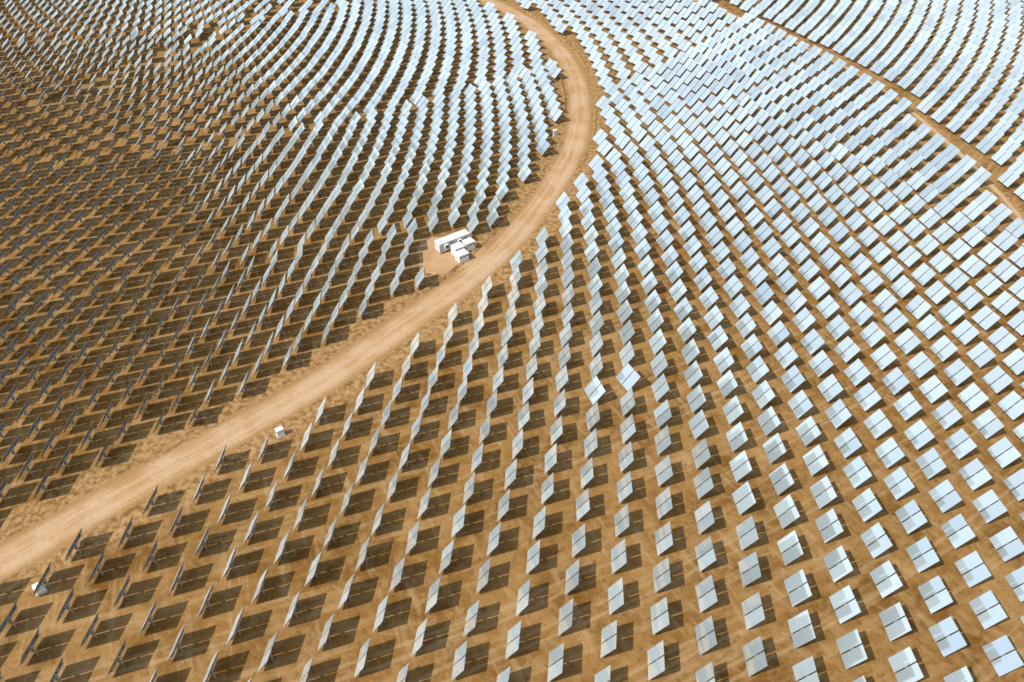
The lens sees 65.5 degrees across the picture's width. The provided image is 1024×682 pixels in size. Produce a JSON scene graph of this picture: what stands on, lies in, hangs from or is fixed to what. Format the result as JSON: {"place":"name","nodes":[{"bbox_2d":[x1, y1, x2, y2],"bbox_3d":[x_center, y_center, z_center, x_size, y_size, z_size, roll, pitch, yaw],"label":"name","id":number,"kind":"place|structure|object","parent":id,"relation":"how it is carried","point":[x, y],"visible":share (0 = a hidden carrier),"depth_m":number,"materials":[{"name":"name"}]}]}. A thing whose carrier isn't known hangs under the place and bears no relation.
{"place":"outdoors","nodes":[
{"label":"outdoors","id":0,"kind":"place"},
{"bbox_2d":[0,0,562,500],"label":"heliostat field","id":1,"kind":"structure","parent":0,"point":[454,96],"depth_m":224.40,"materials":[{"name":"silver metal"}]},
{"bbox_2d":[0,0,593,580],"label":"dirt road","id":2,"kind":"structure","parent":0,"point":[48,536],"depth_m":153.28,"materials":[{"name":"beige soil"}]},
{"bbox_2d":[0,0,1023,681],"bbox_3d":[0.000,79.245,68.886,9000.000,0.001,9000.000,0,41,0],"label":"ground","id":3,"kind":"structure","parent":0,"point":[262,622],"depth_m":147.38,"materials":[{"name":"soil"}]},
{"bbox_2d":[0,0,610,615],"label":"road verge","id":4,"kind":"structure","parent":3,"relation":"on","point":[66,486],"depth_m":146.98,"materials":[{"name":"soil"}]},
{"bbox_2d":[32,582,47,596],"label":"control cabinet","id":5,"kind":"object","parent":4,"relation":"on","point":[43,589],"visible":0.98,"depth_m":116.81,"materials":[{"name":"metal"}]},
{"bbox_2d":[274,426,285,438],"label":"control cabinet","id":6,"kind":"object","parent":4,"relation":"on","point":[280,432],"visible":1,"depth_m":139.96,"materials":[{"name":"metal"}]},
{"bbox_2d":[0,2,566,541],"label":"soil windrow","id":7,"kind":"object","parent":4,"relation":"on","point":[280,384],"visible":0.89,"depth_m":156.45,"materials":[{"name":"brown soil"}]},
{"bbox_2d":[0,0,596,588],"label":"soil windrow","id":8,"kind":"object","parent":4,"relation":"on","point":[196,472],"visible":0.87,"depth_m":146.38,"materials":[{"name":"brown soil"}]},
{"bbox_2d":[551,129,557,136],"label":"control cabinet","id":9,"kind":"object","parent":4,"relation":"on","point":[554,132],"visible":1,"depth_m":226.75,"materials":[{"name":"metal"}]},
{"bbox_2d":[416,237,486,274],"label":"gravel pad","id":10,"kind":"object","parent":3,"relation":"on","point":[433,261],"visible":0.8,"depth_m":181.69,"materials":[{"name":"beige gravel"}]},
{"bbox_2d":[434,229,469,253],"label":"equipment container","id":11,"kind":"object","parent":10,"relation":"on","point":[442,244],"visible":0.86,"depth_m":183.15,"materials":[{"name":"white metal"}]},
{"bbox_2d":[450,241,464,256],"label":"electrical cabinet","id":12,"kind":"object","parent":10,"relation":"on","point":[457,246],"visible":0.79,"depth_m":181.59,"materials":[{"name":"metal"}]},
{"bbox_2d":[454,248,469,263],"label":"transformer box","id":13,"kind":"object","parent":10,"relation":"on","point":[461,255],"visible":1,"depth_m":179.91,"materials":[{"name":"metal"}]},
{"bbox_2d":[461,237,474,251],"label":"electrical cabinet","id":14,"kind":"object","parent":10,"relation":"on","point":[469,243],"visible":0.94,"depth_m":183.13,"materials":[{"name":"metal"}]},
{"bbox_2d":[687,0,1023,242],"bbox_3d":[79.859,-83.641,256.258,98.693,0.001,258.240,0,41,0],"label":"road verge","id":15,"kind":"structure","parent":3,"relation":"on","point":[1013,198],"depth_m":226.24,"materials":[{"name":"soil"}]},
{"bbox_2d":[0,0,1023,681],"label":"heliostat field","id":16,"kind":"structure","parent":0,"point":[796,300],"depth_m":159.90,"materials":[{"name":"silver metal"}]},
{"bbox_2d":[694,0,1023,223],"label":"dirt road","id":17,"kind":"structure","parent":0,"point":[1016,212],"depth_m":224.86,"materials":[{"name":"beige soil"}]},
{"bbox_2d":[711,0,1023,199],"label":"heliostat field","id":18,"kind":"structure","parent":0,"point":[967,110],"depth_m":271.44,"materials":[{"name":"silver metal"}]}
]}

